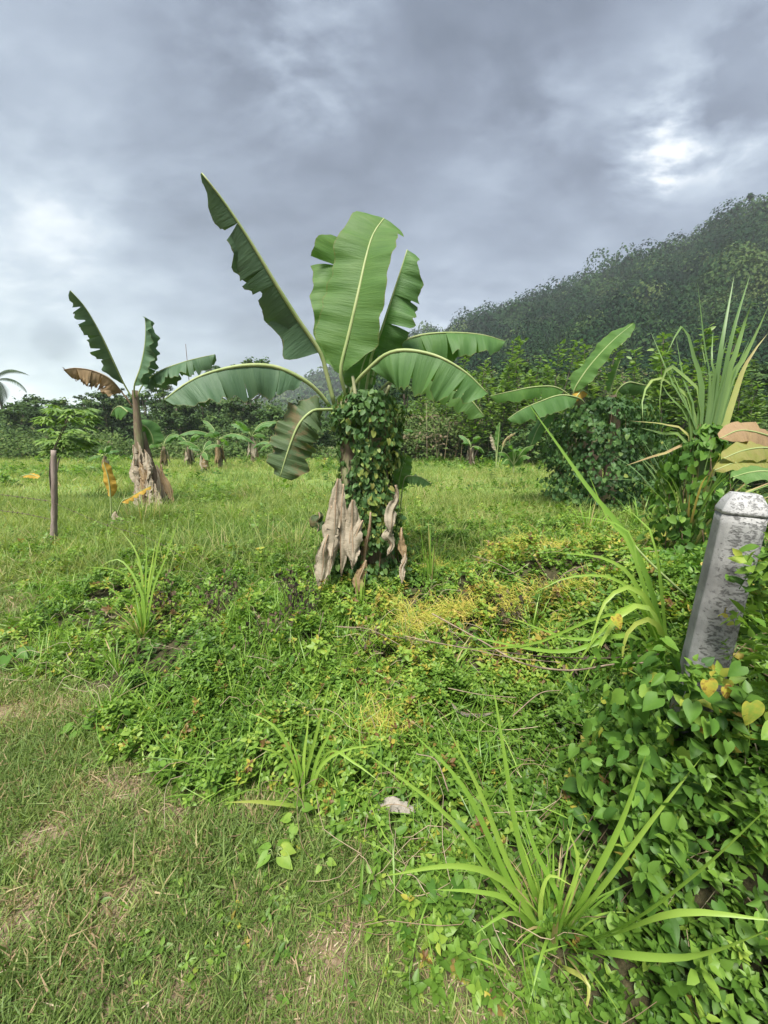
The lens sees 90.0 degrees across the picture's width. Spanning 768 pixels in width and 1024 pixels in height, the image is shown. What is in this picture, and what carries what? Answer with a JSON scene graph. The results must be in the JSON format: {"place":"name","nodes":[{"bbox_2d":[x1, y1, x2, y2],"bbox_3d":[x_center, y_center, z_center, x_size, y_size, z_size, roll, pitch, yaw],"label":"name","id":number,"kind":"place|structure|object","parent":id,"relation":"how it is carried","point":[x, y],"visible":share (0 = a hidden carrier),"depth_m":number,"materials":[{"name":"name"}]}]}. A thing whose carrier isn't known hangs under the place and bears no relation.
{"place":"outdoors","nodes":[
{"label":"outdoors","id":0,"kind":"place"},
{"bbox_2d":[0,448,767,1023],"bbox_3d":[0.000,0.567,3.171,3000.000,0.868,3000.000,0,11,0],"label":"ground","id":1,"kind":"structure","parent":0,"point":[704,894],"depth_m":1.34,"materials":[{"name":"plant"}]},
{"bbox_2d":[0,369,27,408],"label":"coconut palm","id":2,"kind":"object","parent":1,"relation":"on","point":[10,371],"visible":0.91,"depth_m":46.05,"materials":[{"name":"green plant"}]},
{"bbox_2d":[0,645,39,669],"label":"seedling","id":3,"kind":"object","parent":1,"relation":"on","point":[19,653],"visible":0.82,"depth_m":2.65,"materials":[{"name":"green plant"}]},
{"bbox_2d":[0,403,48,439],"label":"tree","id":4,"kind":"object","parent":1,"relation":"on","point":[21,422],"visible":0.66,"depth_m":34.76,"materials":[{"name":"green plant"}]},
{"bbox_2d":[13,395,59,432],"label":"tree","id":5,"kind":"object","parent":1,"relation":"on","point":[37,400],"visible":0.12,"depth_m":43.69,"materials":[{"name":"green plant"}]},
{"bbox_2d":[50,450,57,545],"bbox_3d":[-4.550,-0.106,5.278,0.321,1.473,0.083,0,11,0],"label":"fence post","id":6,"kind":"object","parent":1,"relation":"on","point":[54,498],"visible":0.77,"depth_m":5.24,"materials":[{"name":"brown wood"}]},
{"bbox_2d":[36,397,93,435],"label":"tree","id":7,"kind":"object","parent":1,"relation":"on","point":[62,403],"visible":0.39,"depth_m":37.71,"materials":[{"name":"green plant"}]},
{"bbox_2d":[30,404,106,493],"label":"cassava shrub","id":8,"kind":"object","parent":1,"relation":"on","point":[67,441],"visible":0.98,"depth_m":8.46,"materials":[{"name":"green plant"}]},
{"bbox_2d":[58,717,105,739],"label":"seedling","id":9,"kind":"object","parent":1,"relation":"on","point":[90,727],"visible":0.55,"depth_m":2.02,"materials":[{"name":"green plant"}]},
{"bbox_2d":[88,446,118,466],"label":"banana plant","id":10,"kind":"object","parent":1,"relation":"on","point":[107,450],"visible":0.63,"depth_m":16.78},
{"bbox_2d":[80,637,130,677],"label":"grass clump","id":11,"kind":"object","parent":1,"relation":"on","point":[114,662],"visible":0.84,"depth_m":2.55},
{"bbox_2d":[78,390,133,441],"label":"tree","id":12,"kind":"object","parent":1,"relation":"on","point":[105,405],"visible":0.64,"depth_m":38.30,"materials":[{"name":"green plant"}]},
{"bbox_2d":[102,462,150,526],"bbox_3d":[-4.211,-0.269,6.355,0.872,1.127,0.271,0,11,0],"label":"banana sucker","id":13,"kind":"object","parent":1,"relation":"on","point":[109,479],"visible":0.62,"depth_m":6.33,"materials":[{"name":"plant"}]},
{"bbox_2d":[81,519,178,639],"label":"grass clump","id":14,"kind":"object","parent":1,"relation":"on","point":[142,617],"visible":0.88,"depth_m":3.00,"materials":[{"name":"plant"}]},
{"bbox_2d":[63,290,215,507],"bbox_3d":[-4.570,-1.948,7.647,2.517,4.023,1.467,0,11,0],"label":"banana plant","id":15,"kind":"object","parent":1,"relation":"on","point":[145,472],"visible":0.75,"depth_m":7.56,"materials":[{"name":"plant"}]},
{"bbox_2d":[101,485,177,525],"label":"grass clump","id":16,"kind":"object","parent":1,"relation":"on","point":[140,511],"visible":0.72,"depth_m":6.63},
{"bbox_2d":[117,390,169,430],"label":"tree","id":17,"kind":"object","parent":1,"relation":"on","point":[142,400],"visible":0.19,"depth_m":44.31,"materials":[{"name":"green plant"}]},
{"bbox_2d":[142,371,174,435],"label":"tree","id":18,"kind":"object","parent":1,"relation":"on","point":[162,393],"visible":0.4,"depth_m":39.47,"materials":[{"name":"green plant"}]},
{"bbox_2d":[146,568,177,617],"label":"withered weed","id":19,"kind":"object","parent":1,"relation":"on","point":[170,594],"visible":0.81,"depth_m":3.25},
{"bbox_2d":[149,434,179,466],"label":"banana plant","id":20,"kind":"object","parent":1,"relation":"on","point":[170,438],"visible":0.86,"depth_m":18.69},
{"bbox_2d":[0,391,338,450],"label":"wood foliage","id":21,"kind":"object","parent":1,"relation":"on","point":[219,414],"visible":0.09,"depth_m":41.36,"materials":[{"name":"green plant"}]},
{"bbox_2d":[0,420,339,459],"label":"undergrowth","id":22,"kind":"object","parent":1,"relation":"on","point":[6,440],"visible":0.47,"depth_m":26.48,"materials":[{"name":"green plant"}]},
{"bbox_2d":[151,398,207,436],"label":"tree","id":23,"kind":"object","parent":1,"relation":"on","point":[182,421],"visible":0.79,"depth_m":36.07,"materials":[{"name":"green plant"}]},
{"bbox_2d":[174,434,202,466],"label":"banana plant","id":24,"kind":"object","parent":1,"relation":"on","point":[188,453],"visible":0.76,"depth_m":19.70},
{"bbox_2d":[157,398,236,441],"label":"tree","id":25,"kind":"object","parent":1,"relation":"on","point":[213,420],"visible":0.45,"depth_m":37.70,"materials":[{"name":"green plant"}]},
{"bbox_2d":[178,440,220,470],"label":"banana plant","id":26,"kind":"object","parent":1,"relation":"on","point":[204,459],"visible":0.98,"depth_m":16.28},
{"bbox_2d":[190,564,240,621],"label":"withered weed","id":27,"kind":"object","parent":1,"relation":"on","point":[217,609],"visible":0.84,"depth_m":3.08,"materials":[{"name":"plant"}]},
{"bbox_2d":[179,420,254,467],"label":"banana plant","id":28,"kind":"object","parent":1,"relation":"on","point":[219,455],"visible":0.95,"depth_m":18.62,"materials":[{"name":"plant"}]},
{"bbox_2d":[215,396,264,435],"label":"tree","id":29,"kind":"object","parent":1,"relation":"on","point":[247,417],"visible":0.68,"depth_m":36.22,"materials":[{"name":"green plant"}]},
{"bbox_2d":[214,356,277,409],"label":"tree","id":30,"kind":"object","parent":1,"relation":"on","point":[250,361],"visible":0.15,"depth_m":43.50,"materials":[{"name":"green plant"}]},
{"bbox_2d":[231,421,275,461],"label":"banana plant","id":31,"kind":"object","parent":1,"relation":"on","point":[242,427],"visible":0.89,"depth_m":22.51,"materials":[{"name":"plant"}]},
{"bbox_2d":[0,576,523,1023],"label":"dry thatch debris","id":32,"kind":"object","parent":1,"relation":"on","point":[352,932],"visible":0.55,"depth_m":1.23,"materials":[{"name":"plant"}]},
{"bbox_2d":[231,607,292,654],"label":"withered weed","id":33,"kind":"object","parent":1,"relation":"on","point":[268,619],"visible":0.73,"depth_m":2.76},
{"bbox_2d":[248,403,284,439],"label":"tree","id":34,"kind":"object","parent":1,"relation":"on","point":[272,413],"visible":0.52,"depth_m":33.95,"materials":[{"name":"green plant"}]},
{"bbox_2d":[256,839,296,869],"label":"seedling","id":35,"kind":"object","parent":1,"relation":"on","point":[283,860],"visible":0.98,"depth_m":1.38,"materials":[{"name":"green plant"}]},
{"bbox_2d":[280,800,313,841],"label":"seedling","id":36,"kind":"object","parent":1,"relation":"on","point":[286,818],"visible":0.89,"depth_m":1.52,"materials":[{"name":"green plant"}]},
{"bbox_2d":[275,565,328,634],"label":"withered weed","id":37,"kind":"object","parent":1,"relation":"on","point":[291,586],"visible":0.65,"depth_m":2.91,"materials":[{"name":"plant"}]},
{"bbox_2d":[228,682,380,819],"bbox_3d":[-0.305,1.000,1.595,0.597,0.550,0.301,0,11,0],"label":"grass clump","id":38,"kind":"object","parent":1,"relation":"on","point":[324,761],"visible":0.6,"depth_m":1.62,"materials":[{"name":"plant"}]},
{"bbox_2d":[0,557,638,1023],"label":"short grass","id":39,"kind":"structure","parent":1,"relation":"on","point":[36,755],"depth_m":1.30,"materials":[{"name":"plant"}]},
{"bbox_2d":[0,573,643,1023],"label":"lawn weeds","id":40,"kind":"object","parent":1,"relation":"on","point":[244,947],"visible":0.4,"depth_m":1.25,"materials":[{"name":"green plant"}]},
{"bbox_2d":[306,416,338,449],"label":"tree","id":41,"kind":"object","parent":1,"relation":"on","point":[327,431],"visible":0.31,"depth_m":28.84,"materials":[{"name":"green plant"}]},
{"bbox_2d":[162,173,505,597],"bbox_3d":[-0.209,-0.922,3.556,2.926,3.419,1.321,0,11,0],"label":"banana plant","id":42,"kind":"object","parent":1,"relation":"on","point":[350,343],"visible":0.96,"depth_m":3.26,"materials":[{"name":"plant"}]},
{"bbox_2d":[317,387,420,596],"bbox_3d":[-0.154,-0.196,3.696,1.039,1.899,0.974,0,11,0],"label":"climbing vine","id":43,"kind":"object","parent":42,"relation":"attached to","point":[359,415],"visible":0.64,"depth_m":3.45,"materials":[{"name":"green plant"}]},
{"bbox_2d":[0,452,750,497],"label":"meadow scrub undergrowth","id":44,"kind":"object","parent":1,"relation":"on","point":[4,477],"visible":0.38,"depth_m":16.26,"materials":[{"name":"green plant"}]},
{"bbox_2d":[353,616,400,662],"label":"withered weed","id":45,"kind":"object","parent":1,"relation":"on","point":[370,642],"visible":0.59,"depth_m":2.60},
{"bbox_2d":[0,454,759,497],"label":"field grass","id":46,"kind":"structure","parent":1,"relation":"on","point":[17,461],"depth_m":14.43,"materials":[{"name":"plant"}]},
{"bbox_2d":[0,512,765,1023],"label":"wild grass","id":47,"kind":"structure","parent":1,"relation":"on","point":[338,656],"depth_m":2.13,"materials":[{"name":"plant"}]},
{"bbox_2d":[0,501,767,1023],"bbox_3d":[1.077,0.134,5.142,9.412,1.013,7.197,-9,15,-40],"label":"creeper undergrowth","id":48,"kind":"object","parent":1,"relation":"on","point":[512,681],"visible":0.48,"depth_m":1.88,"materials":[{"name":"green plant"}]},
{"bbox_2d":[327,688,418,746],"bbox_3d":[-0.030,1.137,1.981,0.537,0.397,0.451,0,11,0],"label":"dodder mat","id":49,"kind":"object","parent":48,"relation":"on","point":[383,718],"visible":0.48,"depth_m":1.97,"materials":[{"name":"plant"}]},
{"bbox_2d":[0,540,767,1023],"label":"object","id":50,"kind":"object","parent":48,"relation":"on","point":[406,794],"visible":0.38,"depth_m":1.47,"materials":[{"name":"twig"},{"name":"leaf"}]},
{"bbox_2d":[369,796,415,814],"bbox_3d":[0.033,1.183,1.544,0.188,0.056,0.056,0,11,0],"label":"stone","id":51,"kind":"object","parent":48,"relation":"on","point":[396,804],"visible":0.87,"depth_m":1.53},
{"bbox_2d":[369,582,480,647],"bbox_3d":[0.285,0.799,3.082,0.839,0.446,0.742,-4,12,-21],"label":"dodder mat","id":52,"kind":"object","parent":48,"relation":"on","point":[402,619],"visible":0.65,"depth_m":3.01,"materials":[{"name":"plant"}]},
{"bbox_2d":[0,479,767,591],"bbox_3d":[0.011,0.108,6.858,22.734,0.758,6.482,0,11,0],"label":"field grass","id":53,"kind":"structure","parent":1,"relation":"on","point":[33,506],"depth_m":6.58,"materials":[{"name":"plant"}]},
{"bbox_2d":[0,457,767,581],"bbox_3d":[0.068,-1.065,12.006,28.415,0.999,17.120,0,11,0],"label":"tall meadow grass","id":54,"kind":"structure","parent":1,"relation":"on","point":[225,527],"depth_m":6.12,"materials":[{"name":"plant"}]},
{"bbox_2d":[392,454,431,528],"bbox_3d":[0.270,-0.067,3.880,0.440,1.032,0.170,6,13,29],"label":"banana sucker","id":55,"kind":"object","parent":1,"relation":"on","point":[402,475],"visible":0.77,"depth_m":3.85,"materials":[{"name":"plant"}]},
{"bbox_2d":[377,380,464,451],"bbox_3d":[1.539,-7.021,28.816,9.310,6.358,5.354,6,13,26],"label":"tree","id":56,"kind":"object","parent":1,"relation":"on","point":[405,394],"visible":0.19,"depth_m":28.00,"materials":[{"name":"green plant"}]},
{"bbox_2d":[411,395,435,455],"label":"sapling","id":57,"kind":"object","parent":1,"relation":"on","point":[421,413],"visible":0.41,"depth_m":25.29,"materials":[{"name":"green plant"}]},
{"bbox_2d":[415,523,446,586],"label":"grass clump","id":58,"kind":"object","parent":1,"relation":"on","point":[430,567],"visible":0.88,"depth_m":3.52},
{"bbox_2d":[422,432,466,457],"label":"tree","id":59,"kind":"object","parent":1,"relation":"on","point":[441,450],"visible":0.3,"depth_m":24.08,"materials":[{"name":"green plant"}]},
{"bbox_2d":[425,876,467,923],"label":"seedling","id":60,"kind":"object","parent":1,"relation":"on","point":[457,895],"visible":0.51,"depth_m":1.25,"materials":[{"name":"green plant"}]},
{"bbox_2d":[435,399,463,459],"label":"sapling","id":61,"kind":"object","parent":1,"relation":"on","point":[451,411],"visible":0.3,"depth_m":24.09,"materials":[{"name":"green plant"}]},
{"bbox_2d":[393,625,513,678],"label":"grass clump","id":62,"kind":"object","parent":1,"relation":"on","point":[459,660],"visible":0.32,"depth_m":2.55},
{"bbox_2d":[443,857,483,899],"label":"seedling","id":63,"kind":"object","parent":1,"relation":"on","point":[473,878],"visible":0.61,"depth_m":1.27,"materials":[{"name":"green plant"}]},
{"bbox_2d":[459,435,484,466],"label":"banana plant","id":64,"kind":"object","parent":1,"relation":"on","point":[470,454],"visible":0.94,"depth_m":19.74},
{"bbox_2d":[456,357,501,456],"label":"sapling","id":65,"kind":"object","parent":1,"relation":"on","point":[473,424],"visible":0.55,"depth_m":21.29,"materials":[{"name":"green plant"}]},
{"bbox_2d":[446,422,511,456],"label":"tree","id":66,"kind":"object","parent":1,"relation":"on","point":[489,441],"visible":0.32,"depth_m":22.73,"materials":[{"name":"green plant"}]},
{"bbox_2d":[489,422,514,467],"bbox_3d":[3.945,-2.228,12.858,0.868,1.502,0.133,0,11,0],"label":"banana sucker","id":67,"kind":"object","parent":1,"relation":"on","point":[497,438],"visible":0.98,"depth_m":12.79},
{"bbox_2d":[477,335,528,452],"bbox_3d":[7.319,-6.715,23.010,3.254,7.364,2.397,-9,14,-37],"label":"sapling","id":68,"kind":"object","parent":1,"relation":"on","point":[497,419],"visible":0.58,"depth_m":22.78,"materials":[{"name":"green plant"}]},
{"bbox_2d":[391,562,618,657],"bbox_3d":[0.894,0.725,2.914,1.748,0.671,0.977,0,11,0],"label":"dodder mat","id":69,"kind":"object","parent":1,"relation":"on","point":[515,599],"visible":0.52,"depth_m":2.98,"materials":[{"name":"plant"}]},
{"bbox_2d":[489,588,524,631],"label":"withered weed","id":70,"kind":"object","parent":1,"relation":"on","point":[500,596],"visible":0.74,"depth_m":2.90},
{"bbox_2d":[456,359,571,426],"bbox_3d":[10.931,-8.025,30.501,12.587,7.831,7.239,0,11,-1],"label":"tree","id":71,"kind":"object","parent":1,"relation":"on","point":[523,368],"visible":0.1,"depth_m":29.81,"materials":[{"name":"green plant"}]},
{"bbox_2d":[497,445,533,473],"bbox_3d":[3.769,-1.547,11.243,1.046,0.882,0.483,0,11,0],"label":"banana sucker","id":72,"kind":"object","parent":1,"relation":"on","point":[514,458],"visible":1,"depth_m":11.23,"materials":[{"name":"plant"}]},
{"bbox_2d":[484,422,557,462],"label":"tree","id":73,"kind":"object","parent":1,"relation":"on","point":[517,442],"visible":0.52,"depth_m":20.12,"materials":[{"name":"green plant"}]},
{"bbox_2d":[498,353,555,440],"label":"sapling","id":74,"kind":"object","parent":1,"relation":"on","point":[523,403],"visible":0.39,"depth_m":21.92,"materials":[{"name":"green plant"}]},
{"bbox_2d":[432,613,642,670],"bbox_3d":[0.660,0.598,1.791,0.098,0.314,1.060,-10,15,-42],"label":"dry stalk","id":75,"kind":"object","parent":1,"relation":"on","point":[529,664],"visible":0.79,"depth_m":1.82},
{"bbox_2d":[385,343,691,461],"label":"brush undergrowth","id":76,"kind":"object","parent":1,"relation":"on","point":[437,425],"visible":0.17,"depth_m":23.37,"materials":[{"name":"green plant"}]},
{"bbox_2d":[510,588,567,637],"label":"grass clump","id":77,"kind":"object","parent":1,"relation":"on","point":[533,621],"visible":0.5,"depth_m":2.89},
{"bbox_2d":[420,527,674,567],"bbox_3d":[1.893,0.439,4.105,3.218,0.766,1.260,0,11,0],"label":"dodder mat","id":78,"kind":"object","parent":1,"relation":"on","point":[551,545],"visible":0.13,"depth_m":3.88,"materials":[{"name":"plant"}]},
{"bbox_2d":[521,338,582,463],"bbox_3d":[8.844,-5.672,20.098,2.849,6.446,2.098,-2,11,-11],"label":"sapling","id":79,"kind":"object","parent":1,"relation":"on","point":[553,382],"visible":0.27,"depth_m":19.89,"materials":[{"name":"green plant"}]},
{"bbox_2d":[434,402,670,698],"bbox_3d":[0.956,0.186,1.913,1.500,1.523,0.720,0,11,0],"label":"grass clump","id":80,"kind":"object","parent":1,"relation":"on","point":[651,618],"visible":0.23,"depth_m":1.75,"materials":[{"name":"plant"}]},
{"bbox_2d":[356,674,767,1023],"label":"grass clump","id":81,"kind":"object","parent":1,"relation":"on","point":[584,903],"visible":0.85,"depth_m":1.12,"materials":[{"name":"plant"}]},
{"bbox_2d":[491,322,650,506],"bbox_3d":[3.650,-1.687,7.480,3.428,3.684,0.749,-2,11,-11],"label":"banana plant","id":82,"kind":"object","parent":1,"relation":"on","point":[555,400],"visible":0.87,"depth_m":7.33,"materials":[{"name":"plant"}]},
{"bbox_2d":[562,372,618,416],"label":"tree","id":83,"kind":"object","parent":1,"relation":"on","point":[596,381],"visible":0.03,"depth_m":28.12,"materials":[{"name":"green plant"}]},
{"bbox_2d":[558,501,623,533],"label":"grass clump","id":84,"kind":"object","parent":1,"relation":"on","point":[595,522],"visible":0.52,"depth_m":6.17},
{"bbox_2d":[543,630,647,677],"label":"withered weed","id":85,"kind":"object","parent":1,"relation":"on","point":[607,646],"visible":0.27,"depth_m":2.24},
{"bbox_2d":[429,543,767,1014],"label":"post creeper foliage","id":86,"kind":"object","parent":1,"relation":"on","point":[645,702],"visible":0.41,"depth_m":1.13,"materials":[{"name":"green plant"}]},
{"bbox_2d":[571,342,629,432],"bbox_3d":[10.473,-5.355,19.313,2.190,6.132,3.230,-6,13,-28],"label":"sapling","id":87,"kind":"object","parent":1,"relation":"on","point":[589,386],"visible":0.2,"depth_m":19.07,"materials":[{"name":"green plant"}]},
{"bbox_2d":[536,396,676,515],"bbox_3d":[4.550,-1.112,7.858,2.654,2.410,2.057,6,13,28],"label":"vine mound","id":88,"kind":"object","parent":1,"relation":"on","point":[572,428],"visible":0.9,"depth_m":7.42,"materials":[{"name":"green plant"}]},
{"bbox_2d":[476,481,767,1023],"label":"leafy shoots undergrowth","id":89,"kind":"object","parent":1,"relation":"on","point":[757,598],"visible":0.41,"depth_m":1.03,"materials":[{"name":"green plant"}]},
{"bbox_2d":[700,678,717,697],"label":"yellow leaf","id":90,"kind":"object","parent":89,"relation":"on","point":[709,687],"visible":1,"depth_m":0.98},
{"bbox_2d":[742,700,764,725],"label":"yellow leaf","id":91,"kind":"object","parent":89,"relation":"on","point":[754,710],"visible":1,"depth_m":0.93,"materials":[{"name":"plant"}]},
{"bbox_2d":[613,347,660,457],"bbox_3d":[10.716,-4.258,16.555,1.642,5.043,2.228,11,16,44],"label":"sapling","id":92,"kind":"object","parent":1,"relation":"on","point":[633,361],"visible":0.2,"depth_m":16.09,"materials":[{"name":"green plant"}]},
{"bbox_2d":[613,493,666,526],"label":"grass clump","id":93,"kind":"object","parent":1,"relation":"on","point":[636,514],"visible":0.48,"depth_m":6.49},
{"bbox_2d":[617,377,688,424],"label":"tree","id":94,"kind":"object","parent":1,"relation":"on","point":[645,381],"visible":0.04,"depth_m":21.54,"materials":[{"name":"green plant"}]},
{"bbox_2d":[647,323,718,443],"bbox_3d":[10.786,-4.049,14.495,1.942,5.438,2.865,-2,11,-12],"label":"sapling","id":95,"kind":"object","parent":1,"relation":"on","point":[667,405],"visible":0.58,"depth_m":14.30,"materials":[{"name":"green plant"}]},
{"bbox_2d":[603,276,767,549],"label":"reed clump","id":96,"kind":"object","parent":1,"relation":"on","point":[719,411],"visible":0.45,"depth_m":3.25,"materials":[{"name":"plant"}]},
{"bbox_2d":[636,422,733,555],"bbox_3d":[2.827,0.075,3.457,0.980,1.739,0.835,0,11,0],"label":"climbing vine","id":97,"kind":"object","parent":96,"relation":"attached to","point":[704,432],"visible":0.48,"depth_m":3.29,"materials":[{"name":"green plant"}]},
{"bbox_2d":[629,396,767,485],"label":"undergrowth","id":98,"kind":"object","parent":1,"relation":"on","point":[765,424],"visible":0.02,"depth_m":11.94,"materials":[{"name":"green plant"}]},
{"bbox_2d":[660,324,750,445],"bbox_3d":[11.629,-4.001,14.313,2.391,5.411,1.762,6,13,27],"label":"sapling","id":99,"kind":"object","parent":1,"relation":"on","point":[735,339],"visible":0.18,"depth_m":13.98,"materials":[{"name":"green plant"}]},
{"bbox_2d":[665,491,767,755],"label":"concrete post","id":100,"kind":"object","parent":1,"relation":"on","point":[739,520],"visible":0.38,"depth_m":1.11,"materials":[{"name":"concrete"}]},
{"bbox_2d":[670,442,767,498],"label":"tree","id":101,"kind":"object","parent":1,"relation":"on","point":[753,484],"visible":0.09,"depth_m":8.70,"materials":[{"name":"green plant"}]},
{"bbox_2d":[693,359,767,428],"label":"tree","id":102,"kind":"object","parent":1,"relation":"on","point":[761,373],"visible":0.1,"depth_m":24.20,"materials":[{"name":"green plant"}]},
{"bbox_2d":[713,421,767,483],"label":"broadleaf sapling","id":103,"kind":"object","parent":1,"relation":"on","point":[744,456],"visible":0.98,"depth_m":1.30,"materials":[{"name":"plant"}]},
{"bbox_2d":[719,364,767,444],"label":"sapling","id":104,"kind":"object","parent":1,"relation":"on","point":[746,414],"visible":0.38,"depth_m":13.23,"materials":[{"name":"green plant"}]},
{"bbox_2d":[0,0,767,413],"label":"sky","id":105,"kind":"structure","parent":0,"point":[507,143],"materials":[{"name":"grey"}]},
{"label":"hill terrain","id":106,"kind":"structure","parent":0,"visible":0},
{"bbox_2d":[361,192,767,428],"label":"hill forest","id":107,"kind":"object","parent":106,"relation":"on","point":[655,293],"visible":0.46,"depth_m":107.10,"materials":[{"name":"green plant"}]},
{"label":"far hill terrain","id":108,"kind":"structure","parent":0,"visible":0},
{"bbox_2d":[196,320,438,419],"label":"hill forest","id":109,"kind":"object","parent":108,"relation":"on","point":[317,379],"visible":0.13,"depth_m":372.36,"materials":[{"name":"green plant"}]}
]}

